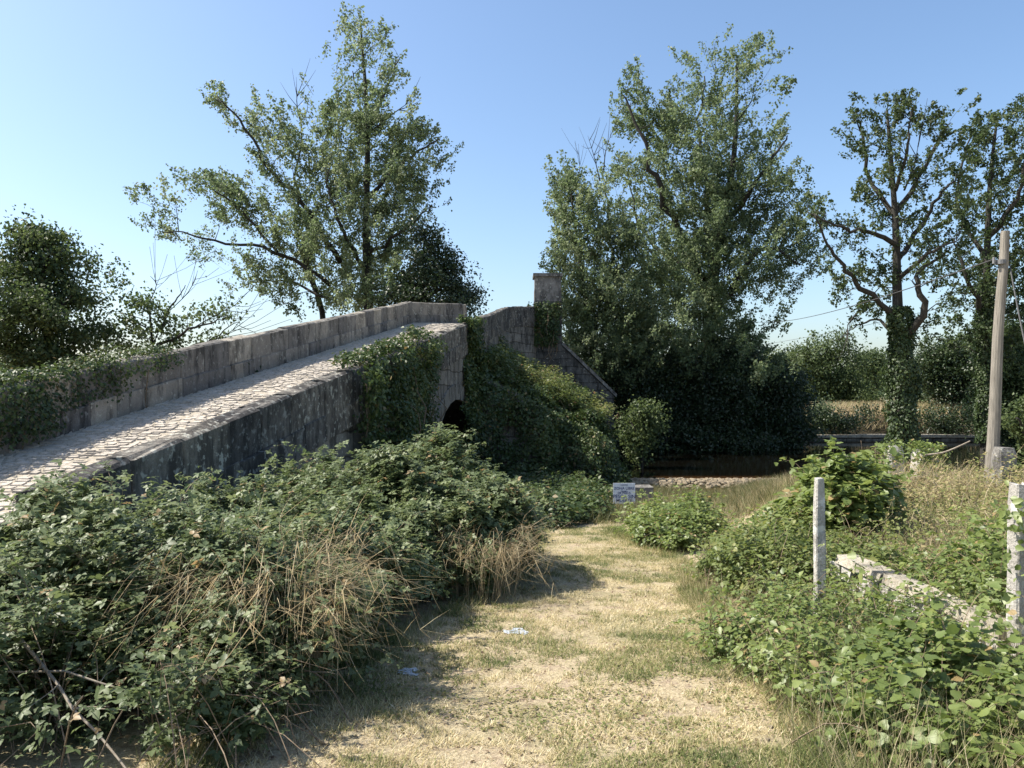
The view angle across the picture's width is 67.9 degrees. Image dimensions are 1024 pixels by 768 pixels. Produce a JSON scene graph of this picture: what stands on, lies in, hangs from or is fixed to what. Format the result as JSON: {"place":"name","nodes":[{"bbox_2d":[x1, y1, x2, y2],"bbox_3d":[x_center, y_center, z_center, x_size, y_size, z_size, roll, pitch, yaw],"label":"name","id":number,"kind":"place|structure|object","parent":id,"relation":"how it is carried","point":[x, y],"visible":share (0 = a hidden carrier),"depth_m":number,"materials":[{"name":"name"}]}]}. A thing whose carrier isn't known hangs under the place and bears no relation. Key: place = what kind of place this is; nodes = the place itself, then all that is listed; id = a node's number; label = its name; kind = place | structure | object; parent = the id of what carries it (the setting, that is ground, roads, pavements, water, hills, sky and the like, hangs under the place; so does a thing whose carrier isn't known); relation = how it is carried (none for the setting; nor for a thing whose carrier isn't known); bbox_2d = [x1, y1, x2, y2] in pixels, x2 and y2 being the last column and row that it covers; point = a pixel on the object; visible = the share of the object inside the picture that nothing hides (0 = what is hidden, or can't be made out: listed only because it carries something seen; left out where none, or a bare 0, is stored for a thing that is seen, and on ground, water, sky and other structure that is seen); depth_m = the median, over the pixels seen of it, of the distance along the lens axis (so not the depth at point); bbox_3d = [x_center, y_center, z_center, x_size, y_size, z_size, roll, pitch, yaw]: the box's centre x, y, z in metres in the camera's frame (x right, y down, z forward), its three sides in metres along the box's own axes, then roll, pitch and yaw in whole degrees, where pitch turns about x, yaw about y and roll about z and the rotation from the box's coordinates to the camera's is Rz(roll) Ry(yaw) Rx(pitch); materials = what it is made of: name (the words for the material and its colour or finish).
{"place":"outdoors","nodes":[
{"label":"outdoors","id":0,"kind":"place"},
{"bbox_2d":[0,390,1023,767],"bbox_3d":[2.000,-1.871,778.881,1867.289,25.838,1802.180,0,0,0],"label":"ground","id":1,"kind":"structure","parent":0,"point":[124,750],"depth_m":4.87,"materials":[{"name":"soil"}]},
{"bbox_2d":[5,622,126,767],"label":"dead branch","id":2,"kind":"object","parent":1,"relation":"on","point":[53,679],"visible":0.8,"depth_m":3.71,"materials":[{"name":"brown wood"}]},
{"bbox_2d":[0,203,147,380],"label":"ash tree","id":3,"kind":"object","parent":1,"relation":"on","point":[27,302],"visible":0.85,"depth_m":22.63,"materials":[{"name":"green plant"}]},
{"bbox_2d":[0,541,363,767],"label":"bramble bush","id":4,"kind":"object","parent":1,"relation":"on","point":[240,724],"visible":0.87,"depth_m":3.94,"materials":[{"name":"green plant"}]},
{"bbox_2d":[1,669,216,733],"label":"dead branch","id":5,"kind":"object","parent":4,"relation":"on","point":[71,673],"visible":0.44,"depth_m":3.92,"materials":[{"name":"brown wood"}]},
{"bbox_2d":[161,625,345,674],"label":"dead branch","id":6,"kind":"object","parent":4,"relation":"on","point":[315,671],"visible":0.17,"depth_m":4.52,"materials":[{"name":"brown wood"}]},
{"bbox_2d":[92,246,289,358],"bbox_3d":[-10.698,-0.296,25.005,6.634,10.528,3.180,0,0,0],"label":"walnut tree","id":7,"kind":"object","parent":1,"relation":"on","point":[148,305],"visible":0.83,"depth_m":24.87,"materials":[{"name":"green plant"}]},
{"bbox_2d":[0,459,409,729],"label":"bramble bush","id":8,"kind":"object","parent":1,"relation":"on","point":[70,536],"visible":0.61,"depth_m":4.83,"materials":[{"name":"green plant"}]},
{"bbox_2d":[71,487,458,717],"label":"dry reeds","id":9,"kind":"object","parent":1,"relation":"on","point":[313,601],"visible":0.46,"depth_m":4.62,"materials":[{"name":"beige plant"}]},
{"bbox_2d":[102,444,454,633],"bbox_3d":[-2.822,2.222,8.847,3.479,2.949,6.581,0,0,-25],"label":"bramble bush","id":10,"kind":"object","parent":1,"relation":"on","point":[406,552],"visible":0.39,"depth_m":7.26,"materials":[{"name":"green plant"}]},
{"bbox_2d":[123,1,464,322],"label":"poplar tree","id":11,"kind":"object","parent":1,"relation":"on","point":[395,174],"visible":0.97,"depth_m":45.72,"materials":[{"name":"green plant"}]},
{"bbox_2d":[0,273,616,701],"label":"stone bridge","id":12,"kind":"structure","parent":1,"relation":"on","point":[224,407],"depth_m":14.47,"materials":[{"name":"stone"}]},
{"bbox_2d":[0,341,184,450],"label":"parapet ivy","id":13,"kind":"object","parent":12,"relation":"attached to","point":[35,373],"visible":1,"depth_m":12.52,"materials":[{"name":"green plant"}]},
{"bbox_2d":[327,324,449,459],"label":"wall ivy","id":14,"kind":"object","parent":12,"relation":"attached to","point":[408,411],"depth_m":16.47,"materials":[{"name":"green plant"}]},
{"bbox_2d":[456,314,631,485],"bbox_3d":[1.607,1.749,30.592,7.153,8.685,12.783,0,0,0],"label":"ivy","id":15,"kind":"object","parent":12,"relation":"attached to","point":[478,366],"visible":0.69,"depth_m":27.23,"materials":[{"name":"green plant"}]},
{"bbox_2d":[527,300,562,366],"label":"crest ivy","id":16,"kind":"object","parent":12,"relation":"attached to","point":[542,329],"visible":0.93,"depth_m":40.41,"materials":[{"name":"green plant"}]},
{"bbox_2d":[486,334,614,423],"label":"creeper shrub","id":17,"kind":"object","parent":12,"relation":"on","point":[573,395],"visible":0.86,"depth_m":30.24,"materials":[{"name":"green plant"}]},
{"bbox_2d":[398,667,417,675],"bbox_3d":[-0.739,2.058,5.426,0.175,0.014,0.165,0,0,0],"label":"plastic scrap","id":18,"kind":"object","parent":1,"relation":"on","point":[407,670],"visible":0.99,"depth_m":5.45,"materials":[{"name":"blue plastic"}]},
{"bbox_2d":[266,422,556,615],"bbox_3d":[-1.182,1.526,9.626,3.598,2.073,4.883,0,0,0],"label":"bramble bush","id":19,"kind":"object","parent":1,"relation":"on","point":[449,482],"visible":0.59,"depth_m":8.66,"materials":[{"name":"green plant"}]},
{"bbox_2d":[360,215,492,317],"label":"oak tree","id":20,"kind":"object","parent":1,"relation":"on","point":[433,271],"visible":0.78,"depth_m":42.92,"materials":[{"name":"green plant"}]},
{"bbox_2d":[0,341,955,392],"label":"distant woods","id":21,"kind":"object","parent":1,"relation":"on","point":[3,368],"visible":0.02,"depth_m":167.29,"materials":[{"name":"green plant"}]},
{"bbox_2d":[219,538,792,767],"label":"leaf litter","id":22,"kind":"object","parent":1,"relation":"on","point":[412,736],"visible":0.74,"depth_m":4.80,"materials":[{"name":"brown plant"}]},
{"bbox_2d":[238,564,773,767],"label":"pebbles","id":23,"kind":"object","parent":1,"relation":"on","point":[241,761],"visible":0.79,"depth_m":4.61,"materials":[{"name":"stone"}]},
{"bbox_2d":[429,509,585,603],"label":"dry reeds","id":24,"kind":"object","parent":1,"relation":"on","point":[502,557],"visible":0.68,"depth_m":7.89,"materials":[{"name":"beige plant"}]},
{"bbox_2d":[115,519,907,767],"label":"verge grass","id":25,"kind":"structure","parent":1,"relation":"on","point":[606,523],"depth_m":5.92,"materials":[{"name":"green plant"}]},
{"bbox_2d":[503,627,529,634],"bbox_3d":[0.030,2.141,6.589,0.206,0.014,0.206,0,-1,-26],"label":"plastic scrap","id":26,"kind":"object","parent":1,"relation":"on","point":[515,630],"visible":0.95,"depth_m":6.58,"materials":[{"name":"white plastic"}]},
{"bbox_2d":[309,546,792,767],"bbox_3d":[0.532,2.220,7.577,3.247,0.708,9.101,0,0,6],"label":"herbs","id":27,"kind":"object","parent":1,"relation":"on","point":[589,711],"visible":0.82,"depth_m":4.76,"materials":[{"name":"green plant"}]},
{"bbox_2d":[500,462,617,528],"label":"ivy bush","id":28,"kind":"object","parent":1,"relation":"on","point":[576,493],"visible":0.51,"depth_m":16.96,"materials":[{"name":"green plant"}]},
{"bbox_2d":[538,111,673,393],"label":"white poplar","id":29,"kind":"object","parent":1,"relation":"on","point":[633,321],"visible":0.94,"depth_m":45.74,"materials":[{"name":"green plant"}]},
{"bbox_2d":[613,483,634,507],"bbox_3d":[2.844,2.952,19.301,0.561,0.875,0.072,0,0,0],"label":"fishing sign","id":30,"kind":"object","parent":1,"relation":"on","point":[622,489],"visible":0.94,"depth_m":19.27,"materials":[{"name":"white metal"}]},
{"bbox_2d":[596,340,679,450],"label":"willow shrub","id":31,"kind":"object","parent":1,"relation":"on","point":[620,399],"visible":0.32,"depth_m":46.19,"materials":[{"name":"green plant"}]},
{"bbox_2d":[610,394,672,468],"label":"sallow shrub","id":32,"kind":"object","parent":1,"relation":"on","point":[641,435],"visible":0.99,"depth_m":35.79,"materials":[{"name":"green plant"}]},
{"bbox_2d":[629,485,653,504],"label":"stone block","id":33,"kind":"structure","parent":1,"relation":"on","point":[648,489],"depth_m":20.18,"materials":[{"name":"stone"}]},
{"bbox_2d":[619,412,702,452],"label":"thicket shrub","id":34,"kind":"object","parent":1,"relation":"on","point":[675,422],"visible":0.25,"depth_m":45.72,"materials":[{"name":"green plant"}]},
{"bbox_2d":[610,484,738,553],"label":"grassy bush","id":35,"kind":"object","parent":1,"relation":"on","point":[662,523],"visible":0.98,"depth_m":12.50,"materials":[{"name":"green plant"}]},
{"bbox_2d":[631,340,771,451],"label":"elder shrub","id":36,"kind":"object","parent":1,"relation":"on","point":[691,401],"visible":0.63,"depth_m":46.53,"materials":[{"name":"green plant"}]},
{"bbox_2d":[654,413,779,453],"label":"thicket shrub","id":37,"kind":"object","parent":1,"relation":"on","point":[750,441],"visible":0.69,"depth_m":45.31,"materials":[{"name":"green plant"}]},
{"bbox_2d":[595,22,848,397],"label":"black poplar","id":38,"kind":"object","parent":1,"relation":"on","point":[708,294],"visible":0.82,"depth_m":48.83,"materials":[{"name":"green plant"}]},
{"bbox_2d":[697,328,825,447],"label":"hazel shrub","id":39,"kind":"object","parent":1,"relation":"on","point":[766,412],"visible":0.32,"depth_m":47.75,"materials":[{"name":"green plant"}]},
{"bbox_2d":[541,466,1023,524],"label":"rough grass","id":40,"kind":"structure","parent":1,"relation":"on","point":[668,491],"depth_m":18.85,"materials":[{"name":"beige plant"}]},
{"bbox_2d":[766,337,815,381],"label":"tree","id":41,"kind":"object","parent":1,"relation":"on","point":[790,344],"visible":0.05,"depth_m":79.94,"materials":[{"name":"green plant"}]},
{"bbox_2d":[756,416,827,449],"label":"thicket shrub","id":42,"kind":"object","parent":1,"relation":"on","point":[796,438],"visible":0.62,"depth_m":47.47,"materials":[{"name":"green plant"}]},
{"bbox_2d":[762,361,832,444],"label":"laurel shrub","id":43,"kind":"object","parent":1,"relation":"on","point":[802,380],"visible":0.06,"depth_m":49.40,"materials":[{"name":"green plant"}]},
{"bbox_2d":[675,502,946,616],"bbox_3d":[3.061,1.901,8.318,2.581,1.170,3.520,0,0,0],"label":"herb bush","id":44,"kind":"object","parent":1,"relation":"on","point":[782,547],"visible":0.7,"depth_m":7.76,"materials":[{"name":"green plant"}]},
{"bbox_2d":[813,477,825,618],"bbox_3d":[2.666,1.623,6.588,0.098,1.622,0.096,0,0,0],"label":"granite post","id":45,"kind":"object","parent":1,"relation":"on","point":[819,552],"visible":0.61,"depth_m":6.55,"materials":[{"name":"grey stone"}]},
{"bbox_2d":[805,395,844,432],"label":"bramble shrub","id":46,"kind":"object","parent":1,"relation":"on","point":[823,404],"visible":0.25,"depth_m":57.55,"materials":[{"name":"green plant"}]},
{"bbox_2d":[736,435,920,571],"bbox_3d":[3.877,1.507,9.635,2.128,1.710,2.749,0,-1,36],"label":"fig bush","id":47,"kind":"object","parent":1,"relation":"on","point":[843,475],"visible":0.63,"depth_m":9.23,"materials":[{"name":"green plant"}]},
{"bbox_2d":[634,467,1023,652],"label":"dry weeds","id":48,"kind":"object","parent":1,"relation":"on","point":[906,537],"visible":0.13,"depth_m":10.55,"materials":[{"name":"beige plant"}]},
{"bbox_2d":[780,318,880,402],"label":"bank tree","id":49,"kind":"object","parent":1,"relation":"on","point":[839,386],"visible":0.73,"depth_m":71.15,"materials":[{"name":"green plant"}]},
{"bbox_2d":[657,541,1005,727],"bbox_3d":[2.445,1.783,5.485,2.664,0.950,2.768,0,0,0],"label":"nettle bush","id":50,"kind":"object","parent":1,"relation":"on","point":[714,643],"visible":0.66,"depth_m":5.56,"materials":[{"name":"green plant"}]},
{"bbox_2d":[650,543,1023,767],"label":"dry stalks","id":51,"kind":"object","parent":1,"relation":"on","point":[897,759],"visible":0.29,"depth_m":3.88,"materials":[{"name":"beige plant"}]},
{"bbox_2d":[806,392,884,439],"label":"bramble shrub","id":52,"kind":"object","parent":1,"relation":"on","point":[849,424],"visible":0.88,"depth_m":56.48,"materials":[{"name":"green plant"}]},
{"bbox_2d":[830,341,893,400],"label":"bank tree","id":53,"kind":"object","parent":1,"relation":"on","point":[877,364],"visible":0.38,"depth_m":77.28,"materials":[{"name":"green plant"}]},
{"bbox_2d":[844,381,894,402],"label":"field shrub","id":54,"kind":"object","parent":1,"relation":"on","point":[870,398],"visible":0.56,"depth_m":69.64,"materials":[{"name":"green plant"}]},
{"bbox_2d":[804,399,973,430],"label":"bank grass","id":55,"kind":"structure","parent":1,"relation":"on","point":[846,405],"depth_m":60.35,"materials":[{"name":"beige plant"}]},
{"bbox_2d":[792,87,988,469],"bbox_3d":[16.267,-3.628,32.990,8.480,17.887,5.450,0,0,0],"label":"alder tree","id":56,"kind":"object","parent":1,"relation":"on","point":[900,417],"visible":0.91,"depth_m":32.57,"materials":[{"name":"green plant"}]},
{"bbox_2d":[760,551,1023,767],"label":"elm bush","id":57,"kind":"object","parent":1,"relation":"on","point":[954,643],"visible":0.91,"depth_m":4.08,"materials":[{"name":"green plant"}]},
{"bbox_2d":[884,446,904,485],"bbox_3d":[7.528,1.773,14.987,0.340,1.120,0.316,0,0,0],"label":"granite post","id":58,"kind":"object","parent":1,"relation":"on","point":[893,457],"visible":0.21,"depth_m":14.86,"materials":[{"name":"grey stone"}]},
{"bbox_2d":[874,439,916,472],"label":"post ivy","id":59,"kind":"object","parent":58,"relation":"attached to","point":[899,447],"visible":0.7,"depth_m":14.79,"materials":[{"name":"green plant"}]},
{"bbox_2d":[827,554,1010,659],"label":"stone wall","id":60,"kind":"structure","parent":1,"relation":"on","point":[844,563],"depth_m":6.29,"materials":[{"name":"stone"}]},
{"bbox_2d":[911,360,936,402],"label":"bank tree","id":61,"kind":"object","parent":1,"relation":"on","point":[922,399],"visible":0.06,"depth_m":69.73,"materials":[{"name":"green plant"}]},
{"bbox_2d":[910,448,938,482],"bbox_3d":[8.349,1.809,15.387,0.502,1.000,0.377,0,0,0],"label":"granite post","id":62,"kind":"object","parent":1,"relation":"on","point":[912,457],"visible":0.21,"depth_m":15.24,"materials":[{"name":"grey stone"}]},
{"bbox_2d":[899,439,952,472],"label":"post ivy","id":63,"kind":"object","parent":62,"relation":"attached to","point":[932,447],"visible":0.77,"depth_m":15.16,"materials":[{"name":"green plant"}]},
{"bbox_2d":[925,441,969,455],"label":"dead branch","id":64,"kind":"object","parent":63,"relation":"attached to","point":[946,451],"visible":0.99,"depth_m":14.97,"materials":[{"name":"grey wood"}]},
{"bbox_2d":[831,463,1019,567],"bbox_3d":[5.250,1.590,9.653,3.238,1.346,5.538,0,0,16],"label":"dry bush","id":65,"kind":"object","parent":1,"relation":"on","point":[943,517],"visible":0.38,"depth_m":8.90,"materials":[{"name":"beige plant"}]},
{"bbox_2d":[863,491,1008,618],"bbox_3d":[4.086,1.363,5.908,2.336,1.181,2.479,0,0,0],"label":"fern bush","id":66,"kind":"object","parent":1,"relation":"on","point":[982,541],"visible":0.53,"depth_m":6.25,"materials":[{"name":"green plant"}]},
{"bbox_2d":[912,325,975,407],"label":"bank tree","id":67,"kind":"object","parent":1,"relation":"on","point":[938,371],"visible":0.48,"depth_m":60.97,"materials":[{"name":"green plant"}]},
{"bbox_2d":[916,397,973,438],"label":"bramble shrub","id":68,"kind":"object","parent":1,"relation":"on","point":[940,425],"visible":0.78,"depth_m":56.46,"materials":[{"name":"green plant"}]},
{"bbox_2d":[887,455,1013,509],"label":"dry reeds","id":69,"kind":"object","parent":1,"relation":"on","point":[952,480],"visible":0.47,"depth_m":11.79,"materials":[{"name":"beige plant"}]},
{"bbox_2d":[878,444,1023,516],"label":"dry bush","id":70,"kind":"object","parent":1,"relation":"on","point":[1013,478],"visible":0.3,"depth_m":12.19,"materials":[{"name":"beige plant"}]},
{"bbox_2d":[912,93,1023,463],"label":"chestnut tree","id":71,"kind":"object","parent":1,"relation":"on","point":[983,291],"visible":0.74,"depth_m":37.69,"materials":[{"name":"green plant"}]},
{"bbox_2d":[954,315,1023,446],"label":"bank tree","id":72,"kind":"object","parent":1,"relation":"on","point":[1012,381],"visible":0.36,"depth_m":49.31,"materials":[{"name":"green plant"}]},
{"bbox_2d":[983,230,1009,489],"bbox_3d":[8.905,-0.208,14.002,0.536,5.228,0.230,0,0,0],"label":"utility pole","id":73,"kind":"object","parent":1,"relation":"on","point":[994,415],"visible":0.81,"depth_m":13.94,"materials":[{"name":"grey wood"}]},
{"bbox_2d":[770,307,941,343],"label":"overhead wire","id":74,"kind":"object","parent":73,"relation":"attached to","point":[840,330],"visible":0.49,"depth_m":55.72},
{"bbox_2d":[761,259,991,322],"bbox_3d":[14.147,-3.718,38.031,0.024,3.246,49.145,0,0,12],"label":"overhead wire","id":75,"kind":"object","parent":73,"relation":"attached to","point":[901,290],"visible":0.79,"depth_m":19.09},
{"bbox_2d":[1009,263,1023,340],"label":"overhead wire","id":76,"kind":"object","parent":73,"relation":"hanging from","point":[1016,301],"visible":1,"depth_m":13.57,"materials":[{"name":"black metal"}]},
{"bbox_2d":[991,447,1016,487],"bbox_3d":[8.790,1.712,13.589,0.376,1.176,0.295,0,0,0],"label":"granite post","id":77,"kind":"object","parent":1,"relation":"on","point":[995,456],"visible":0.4,"depth_m":13.48,"materials":[{"name":"grey stone"}]},
{"bbox_2d":[1000,392,1023,465],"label":"bush","id":78,"kind":"object","parent":1,"relation":"on","point":[1015,421],"visible":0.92,"depth_m":18.00,"materials":[{"name":"green plant"}]},
{"bbox_2d":[1006,482,1023,655],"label":"granite post","id":79,"kind":"object","parent":1,"relation":"on","point":[1013,538],"visible":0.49,"depth_m":5.05,"materials":[{"name":"grey stone"}]},
{"bbox_2d":[989,480,1023,643],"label":"post ivy","id":80,"kind":"object","parent":79,"relation":"attached to","point":[1015,515],"visible":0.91,"depth_m":4.97,"materials":[{"name":"green plant"}]},
{"bbox_2d":[0,0,1023,363],"label":"sky","id":81,"kind":"structure","parent":0,"point":[97,97],"materials":[{"name":"blue"}]},
{"bbox_2d":[618,440,1023,490],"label":"river water","id":82,"kind":"structure","parent":0,"point":[686,465],"depth_m":39.89,"materials":[{"name":"brown liquid"}]},
{"bbox_2d":[617,477,772,488],"bbox_3d":[9.701,4.802,30.058,11.802,2.307,6.157,0,0,0],"label":"weir","id":83,"kind":"object","parent":82,"relation":"in","point":[705,482],"visible":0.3,"depth_m":29.16,"materials":[{"name":"stone"}]},
{"bbox_2d":[812,434,1003,439],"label":"river wall","id":84,"kind":"structure","parent":82,"relation":"in","point":[882,436],"depth_m":55.62,"materials":[{"name":"stone"}]}
]}

